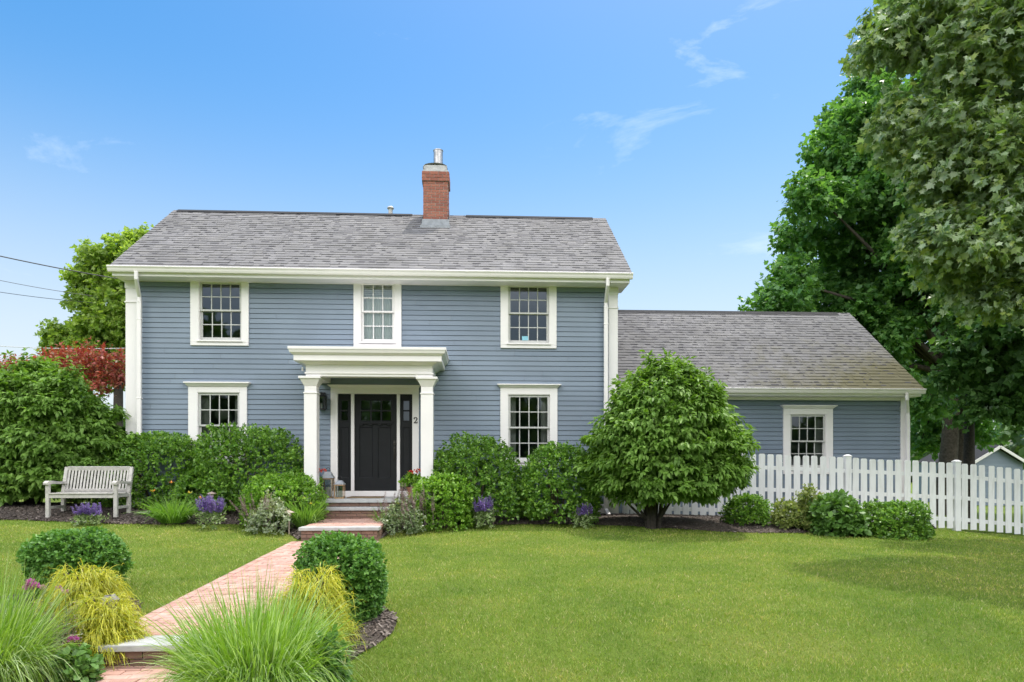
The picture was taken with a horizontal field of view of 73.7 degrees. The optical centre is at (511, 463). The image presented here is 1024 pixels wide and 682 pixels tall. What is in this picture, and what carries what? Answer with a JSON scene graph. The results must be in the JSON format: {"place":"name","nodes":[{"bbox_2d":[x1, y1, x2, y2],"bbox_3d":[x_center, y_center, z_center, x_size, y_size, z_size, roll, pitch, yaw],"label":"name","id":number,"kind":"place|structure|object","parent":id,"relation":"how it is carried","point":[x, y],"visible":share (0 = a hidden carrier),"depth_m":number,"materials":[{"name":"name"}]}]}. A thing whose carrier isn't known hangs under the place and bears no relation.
{"place":"outdoors","nodes":[
{"label":"outdoors","id":0,"kind":"place"},
{"bbox_2d":[0,280,91,295],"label":"power line","id":1,"kind":"object","parent":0,"point":[44,288],"visible":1,"depth_m":22.92,"materials":[{"name":"black metal"}]},
{"bbox_2d":[1,292,91,302],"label":"power line","id":2,"kind":"object","parent":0,"point":[42,297],"visible":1,"depth_m":22.85,"materials":[{"name":"black metal"}]},
{"bbox_2d":[0,256,116,278],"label":"power line","id":3,"kind":"object","parent":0,"point":[57,267],"visible":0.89,"depth_m":20.86,"materials":[{"name":"black metal"}]},
{"bbox_2d":[0,346,125,348],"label":"power line","id":4,"kind":"object","parent":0,"point":[56,348],"visible":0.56,"depth_m":19.07,"materials":[{"name":"grey metal"}]},
{"bbox_2d":[0,482,1023,681],"bbox_3d":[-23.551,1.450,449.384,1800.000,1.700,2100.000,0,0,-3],"label":"lawn","id":5,"kind":"structure","parent":0,"point":[573,653],"depth_m":6.94,"materials":[{"name":"green plant"}]},
{"bbox_2d":[0,337,125,501],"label":"japanese maple","id":6,"kind":"object","parent":5,"relation":"on","point":[113,373],"visible":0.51,"depth_m":15.94,"materials":[{"name":"red plant"}]},
{"bbox_2d":[0,594,140,681],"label":"mulch bed","id":7,"kind":"object","parent":5,"relation":"on","point":[57,623],"visible":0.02,"depth_m":6.55,"materials":[{"name":"brown wood"}]},
{"bbox_2d":[13,578,83,679],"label":"pink flowers","id":8,"kind":"object","parent":7,"relation":"on","point":[74,637],"visible":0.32,"depth_m":5.11,"materials":[{"name":"pink plant"}]},
{"bbox_2d":[0,552,109,681],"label":"ornamental grass","id":9,"kind":"object","parent":7,"relation":"on","point":[24,656],"depth_m":4.77,"materials":[{"name":"green plant"}]},
{"bbox_2d":[16,525,135,599],"bbox_3d":[-4.578,1.044,7.161,1.046,0.792,0.969,0,0,-3],"label":"boxwood","id":10,"kind":"object","parent":7,"relation":"on","point":[96,546],"visible":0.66,"depth_m":6.89,"materials":[{"name":"green plant"}]},
{"bbox_2d":[47,642,106,681],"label":"leafy plant","id":11,"kind":"object","parent":7,"relation":"on","point":[83,663],"visible":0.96,"depth_m":4.89,"materials":[{"name":"green plant"}]},
{"bbox_2d":[29,559,142,622],"bbox_3d":[-3.970,1.251,6.407,1.097,0.743,1.056,0,0,-3],"label":"golden cypress","id":12,"kind":"object","parent":7,"relation":"on","point":[105,583],"visible":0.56,"depth_m":6.22,"materials":[{"name":"yellow plant"}]},
{"bbox_2d":[100,594,119,607],"bbox_3d":[-3.525,1.217,6.009,0.159,0.148,0.173,0,0,-3],"label":"garden rock","id":13,"kind":"object","parent":7,"relation":"on","point":[115,597],"visible":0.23,"depth_m":5.96,"materials":[{"name":"grey stone"}]},
{"bbox_2d":[0,501,936,681],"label":"bark mulch","id":14,"kind":"object","parent":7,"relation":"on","point":[383,615],"visible":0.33,"depth_m":12.87,"materials":[{"name":"brown wood"}]},
{"bbox_2d":[70,502,108,526],"bbox_3d":[-7.484,0.906,12.081,0.616,0.463,0.603,0,0,-3],"label":"purple salvia","id":15,"kind":"object","parent":5,"relation":"on","point":[83,513],"visible":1,"depth_m":12.02,"materials":[{"name":"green plant"}]},
{"bbox_2d":[31,221,153,438],"bbox_3d":[-15.627,-4.175,26.614,6.858,10.354,3.882,0,0,-3],"label":"lime tree","id":16,"kind":"object","parent":5,"relation":"on","point":[96,319],"visible":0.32,"depth_m":25.50,"materials":[{"name":"green plant"}]},
{"bbox_2d":[51,591,153,670],"bbox_3d":[-3.276,1.431,5.511,0.928,0.831,0.882,0,0,-3],"label":"golden cypress","id":17,"kind":"object","parent":5,"relation":"on","point":[110,627],"visible":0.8,"depth_m":5.36,"materials":[{"name":"yellow plant"}]},
{"bbox_2d":[96,635,201,666],"bbox_3d":[-2.534,1.522,5.465,1.370,0.235,0.320,0,0,-3],"label":"path step","id":18,"kind":"object","parent":5,"relation":"on","point":[137,651],"visible":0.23,"depth_m":5.32,"materials":[{"name":"stone"}]},
{"bbox_2d":[0,502,300,538],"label":"mulch bed","id":19,"kind":"object","parent":5,"relation":"on","point":[68,512],"visible":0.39,"depth_m":12.78,"materials":[{"name":"brown soil"}]},
{"bbox_2d":[0,347,144,506],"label":"viburnum shrub","id":20,"kind":"object","parent":19,"relation":"on","point":[54,421],"visible":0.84,"depth_m":13.34,"materials":[{"name":"green plant"}]},
{"bbox_2d":[43,466,133,517],"bbox_3d":[-7.907,0.511,12.800,1.294,0.935,0.692,0,0,-3],"label":"garden bench","id":21,"kind":"object","parent":19,"relation":"on","point":[115,492],"visible":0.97,"depth_m":13.00,"materials":[{"name":"grey wood"}]},
{"bbox_2d":[89,430,208,509],"bbox_3d":[-7.439,0.130,14.129,2.564,1.679,1.814,0,0,-3],"label":"rounded shrub","id":22,"kind":"object","parent":19,"relation":"on","point":[161,442],"visible":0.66,"depth_m":13.60,"materials":[{"name":"green plant"}]},
{"bbox_2d":[168,460,239,512],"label":"shrub","id":23,"kind":"object","parent":19,"relation":"on","point":[184,483],"visible":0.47,"depth_m":13.37,"materials":[{"name":"green plant"}]},
{"bbox_2d":[192,422,303,514],"bbox_3d":[-5.202,0.102,13.862,2.313,1.885,2.110,0,0,-3],"label":"rounded shrub","id":24,"kind":"object","parent":19,"relation":"on","point":[266,435],"visible":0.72,"depth_m":13.29,"materials":[{"name":"green plant"}]},
{"bbox_2d":[238,471,328,525],"bbox_3d":[-4.304,0.654,12.875,1.691,1.041,1.605,0,0,-3],"label":"clipped hedge shrub","id":25,"kind":"object","parent":19,"relation":"on","point":[292,483],"visible":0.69,"depth_m":12.52,"materials":[{"name":"green plant"}]},
{"bbox_2d":[281,493,332,527],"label":"daylily","id":26,"kind":"object","parent":19,"relation":"on","point":[306,518],"visible":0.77,"depth_m":12.15,"materials":[{"name":"green plant"}]},
{"bbox_2d":[122,481,214,523],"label":"daylily","id":27,"kind":"object","parent":5,"relation":"on","point":[172,513],"visible":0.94,"depth_m":12.42,"materials":[{"name":"green plant"}]},
{"bbox_2d":[194,493,226,529],"bbox_3d":[-5.410,0.876,12.193,0.578,0.718,0.494,0,0,14],"label":"purple salvia","id":28,"kind":"object","parent":5,"relation":"on","point":[208,506],"visible":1,"depth_m":12.13,"materials":[{"name":"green plant"}]},
{"bbox_2d":[229,486,294,534],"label":"silver leaf plant","id":29,"kind":"object","parent":5,"relation":"on","point":[264,509],"visible":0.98,"depth_m":11.88,"materials":[{"name":"plant"}]},
{"bbox_2d":[146,541,379,614],"bbox_3d":[-2.669,1.532,6.219,1.460,0.491,10.300,0,0,-3],"label":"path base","id":30,"kind":"object","parent":5,"relation":"on","point":[231,571],"visible":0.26,"depth_m":8.75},
{"bbox_2d":[70,541,377,681],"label":"brick path","id":31,"kind":"structure","parent":30,"relation":"on","point":[281,556],"depth_m":7.08,"materials":[{"name":"red brick"}]},
{"bbox_2d":[285,510,293,534],"bbox_3d":[-3.919,1.032,12.000,0.184,0.456,0.181,0,0,-3],"label":"path light","id":32,"kind":"object","parent":5,"relation":"on","point":[289,511],"visible":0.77,"depth_m":11.99,"materials":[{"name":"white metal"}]},
{"bbox_2d":[307,623,356,681],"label":"leafy plant","id":33,"kind":"object","parent":5,"relation":"on","point":[348,678],"visible":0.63,"depth_m":4.72,"materials":[{"name":"green plant"}]},
{"bbox_2d":[291,529,388,625],"bbox_3d":[-1.594,1.042,6.357,0.890,0.893,0.897,0,0,-3],"label":"boxwood","id":34,"kind":"object","parent":5,"relation":"on","point":[362,568],"visible":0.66,"depth_m":6.11,"materials":[{"name":"green plant"}]},
{"bbox_2d":[298,518,387,540],"bbox_3d":[-2.933,1.226,12.303,1.327,0.348,1.880,0,0,-3],"label":"brick landing","id":35,"kind":"object","parent":5,"relation":"on","point":[367,527],"visible":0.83,"depth_m":11.44,"materials":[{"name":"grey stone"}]},
{"bbox_2d":[367,501,397,527],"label":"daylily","id":36,"kind":"object","parent":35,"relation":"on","point":[377,517],"visible":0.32,"depth_m":12.61,"materials":[{"name":"green plant"}]},
{"bbox_2d":[328,608,396,679],"bbox_3d":[-1.453,1.530,5.105,0.929,0.230,3.896,0,0,-3],"label":"mulch bed","id":37,"kind":"object","parent":5,"relation":"on","point":[373,637],"visible":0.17,"depth_m":5.92,"materials":[{"name":"brown wood"}]},
{"bbox_2d":[116,558,384,681],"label":"ornamental grass","id":38,"kind":"object","parent":37,"relation":"on","point":[266,645],"depth_m":4.52,"materials":[{"name":"green plant"}]},
{"bbox_2d":[266,562,366,662],"bbox_3d":[-1.664,1.318,5.580,0.921,1.040,0.907,0,0,33],"label":"golden cypress","id":39,"kind":"object","parent":37,"relation":"on","point":[331,583],"visible":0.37,"depth_m":5.52,"materials":[{"name":"yellow plant"}]},
{"bbox_2d":[304,497,430,521],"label":"front steps","id":40,"kind":"structure","parent":5,"relation":"on","point":[351,508],"depth_m":13.26,"materials":[{"name":"brick"}]},
{"bbox_2d":[302,468,326,486],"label":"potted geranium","id":41,"kind":"object","parent":40,"relation":"on","point":[321,481],"visible":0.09,"depth_m":13.78,"materials":[{"name":"plant"}]},
{"bbox_2d":[322,467,334,497],"bbox_3d":[-3.837,0.387,14.250,0.247,0.637,0.247,0,0,-3],"label":"wood lantern","id":42,"kind":"object","parent":40,"relation":"on","point":[328,475],"visible":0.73,"depth_m":14.21,"materials":[{"name":"white wood"}]},
{"bbox_2d":[334,476,344,498],"bbox_3d":[-3.517,0.473,13.950,0.205,0.464,0.205,0,0,-3],"label":"wood lantern","id":43,"kind":"object","parent":40,"relation":"on","point":[339,483],"visible":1,"depth_m":13.90,"materials":[{"name":"white wood"}]},
{"bbox_2d":[347,496,383,497],"bbox_3d":[-3.061,0.695,14.319,0.707,0.020,0.520,0,0,-3],"label":"doormat","id":44,"kind":"object","parent":40,"relation":"on","point":[365,497],"visible":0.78,"depth_m":14.18,"materials":[{"name":"brown fabric"}]},
{"bbox_2d":[398,468,420,498],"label":"potted geranium","id":45,"kind":"object","parent":40,"relation":"on","point":[411,478],"visible":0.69,"depth_m":13.80,"materials":[{"name":"plant"}]},
{"bbox_2d":[377,484,434,534],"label":"silver leaf plant","id":46,"kind":"object","parent":5,"relation":"on","point":[402,508],"visible":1,"depth_m":12.18,"materials":[{"name":"plant"}]},
{"bbox_2d":[410,471,477,531],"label":"clipped hedge shrub","id":47,"kind":"object","parent":5,"relation":"on","point":[439,480],"visible":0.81,"depth_m":12.77,"materials":[{"name":"green plant"}]},
{"bbox_2d":[470,495,495,527],"bbox_3d":[-0.553,0.918,12.991,0.496,0.666,0.508,0,0,-3],"label":"purple salvia","id":48,"kind":"object","parent":5,"relation":"on","point":[487,516],"visible":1,"depth_m":12.94,"materials":[{"name":"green plant"}]},
{"bbox_2d":[106,148,926,515],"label":"house","id":49,"kind":"structure","parent":5,"relation":"on","point":[370,354],"depth_m":14.78,"materials":[{"name":"blue wood"}]},
{"bbox_2d":[183,381,250,464],"bbox_3d":[-6.231,-0.857,14.536,1.365,1.750,0.358,0,0,-3],"label":"window","id":50,"kind":"structure","parent":49,"relation":"in","point":[199,393],"depth_m":14.46,"materials":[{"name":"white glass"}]},
{"bbox_2d":[190,281,249,345],"bbox_3d":[-6.195,-3.253,14.510,1.209,1.489,0.192,0,0,-3],"label":"window","id":51,"kind":"structure","parent":49,"relation":"in","point":[196,288],"depth_m":14.47,"materials":[{"name":"white wood"}]},
{"bbox_2d":[327,384,419,496],"bbox_3d":[-2.954,-0.492,14.661,1.970,2.394,0.208,0,0,-3],"label":"entry door","id":52,"kind":"structure","parent":49,"relation":"in","point":[371,457],"depth_m":14.66,"materials":[{"name":"black wood"}]},
{"bbox_2d":[353,284,401,346],"bbox_3d":[-2.885,-3.265,14.689,1.016,1.523,0.204,0,0,-3],"label":"window","id":53,"kind":"structure","parent":49,"relation":"in","point":[377,320],"depth_m":14.68,"materials":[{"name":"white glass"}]},
{"bbox_2d":[500,286,556,348],"bbox_3d":[0.357,-3.264,14.853,1.218,1.509,0.192,0,0,-3],"label":"window","id":54,"kind":"structure","parent":49,"relation":"in","point":[551,315],"depth_m":14.81,"materials":[{"name":"white wood"}]},
{"bbox_2d":[497,384,560,466],"bbox_3d":[0.367,-0.837,14.882,1.379,1.782,0.359,0,0,-3],"label":"window","id":55,"kind":"structure","parent":49,"relation":"in","point":[508,392],"depth_m":14.82,"materials":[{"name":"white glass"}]},
{"bbox_2d":[780,405,837,473],"bbox_3d":[7.268,-0.597,16.846,1.393,1.689,0.358,0,0,-3],"label":"window","id":56,"kind":"structure","parent":49,"relation":"in","point":[822,414],"depth_m":16.78,"materials":[{"name":"white wood"}]},
{"bbox_2d":[123,418,1023,481],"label":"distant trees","id":57,"kind":"object","parent":5,"relation":"on","point":[1016,448],"visible":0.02,"depth_m":82.14,"materials":[{"name":"green plant"}]},
{"bbox_2d":[571,503,595,528],"bbox_3d":[1.372,1.011,13.188,0.513,0.546,0.497,0,0,-3],"label":"purple salvia","id":58,"kind":"object","parent":5,"relation":"on","point":[586,511],"visible":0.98,"depth_m":13.13,"materials":[{"name":"green plant"}]},
{"bbox_2d":[381,513,936,537],"bbox_3d":[3.721,1.282,13.670,12.127,0.388,3.386,0,0,-3],"label":"mulch bed","id":59,"kind":"object","parent":5,"relation":"on","point":[705,526],"visible":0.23,"depth_m":13.62,"materials":[{"name":"brown soil"}]},
{"bbox_2d":[432,431,525,523],"bbox_3d":[-0.658,0.242,13.935,2.242,1.832,1.913,0,0,-3],"label":"rounded shrub","id":60,"kind":"object","parent":59,"relation":"on","point":[490,448],"visible":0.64,"depth_m":13.48,"materials":[{"name":"green plant"}]},
{"bbox_2d":[517,497,552,520],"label":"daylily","id":61,"kind":"object","parent":59,"relation":"on","point":[536,519],"visible":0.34,"depth_m":13.80,"materials":[{"name":"green plant"}]},
{"bbox_2d":[516,440,603,523],"bbox_3d":[0.945,0.349,13.881,1.766,1.679,1.843,0,0,-3],"label":"rounded shrub","id":62,"kind":"object","parent":59,"relation":"on","point":[553,454],"visible":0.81,"depth_m":13.36,"materials":[{"name":"green plant"}]},
{"bbox_2d":[717,492,772,526],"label":"shrub","id":63,"kind":"object","parent":59,"relation":"on","point":[737,510],"visible":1,"depth_m":13.37,"materials":[{"name":"green plant"}]},
{"bbox_2d":[768,497,803,529],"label":"variegated shrub","id":64,"kind":"object","parent":59,"relation":"on","point":[782,515],"visible":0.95,"depth_m":13.24,"materials":[{"name":"green plant"}]},
{"bbox_2d":[792,483,833,532],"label":"variegated shrub","id":65,"kind":"object","parent":59,"relation":"on","point":[805,496],"visible":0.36,"depth_m":13.25,"materials":[{"name":"green plant"}]},
{"bbox_2d":[806,488,871,536],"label":"broadleaf shrub","id":66,"kind":"object","parent":59,"relation":"on","point":[849,517],"visible":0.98,"depth_m":12.74,"materials":[{"name":"green plant"}]},
{"bbox_2d":[573,348,760,528],"bbox_3d":[2.921,-0.482,13.223,3.584,3.546,3.002,0,0,-3],"label":"viburnum shrub","id":67,"kind":"object","parent":5,"relation":"on","point":[683,438],"visible":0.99,"depth_m":12.45,"materials":[{"name":"green plant"}]},
{"bbox_2d":[622,454,1023,534],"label":"picket fence","id":68,"kind":"object","parent":5,"relation":"on","point":[956,518],"visible":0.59,"depth_m":15.45,"materials":[{"name":"white wood"}]},
{"bbox_2d":[737,66,1023,514],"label":"maple tree","id":69,"kind":"object","parent":5,"relation":"on","point":[844,189],"visible":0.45,"depth_m":24.50,"materials":[{"name":"green plant"}]},
{"bbox_2d":[860,498,935,540],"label":"shrub","id":70,"kind":"object","parent":5,"relation":"on","point":[903,523],"visible":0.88,"depth_m":12.74,"materials":[{"name":"green plant"}]},
{"bbox_2d":[837,0,1023,335],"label":"maple tree","id":71,"kind":"object","parent":5,"relation":"on","point":[965,58],"visible":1,"depth_m":10.74,"materials":[{"name":"green plant"}]},
{"bbox_2d":[919,293,1023,523],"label":"maple tree","id":72,"kind":"object","parent":5,"relation":"on","point":[990,359],"visible":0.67,"depth_m":19.61,"materials":[{"name":"green plant"}]},
{"bbox_2d":[919,445,1023,504],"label":"shed","id":73,"kind":"structure","parent":5,"relation":"on","point":[1002,456],"depth_m":34.01,"materials":[{"name":"blue"}]},
{"bbox_2d":[0,0,1023,438],"label":"sky","id":74,"kind":"structure","parent":0,"point":[680,125],"materials":[{"name":"blue"}]}
]}

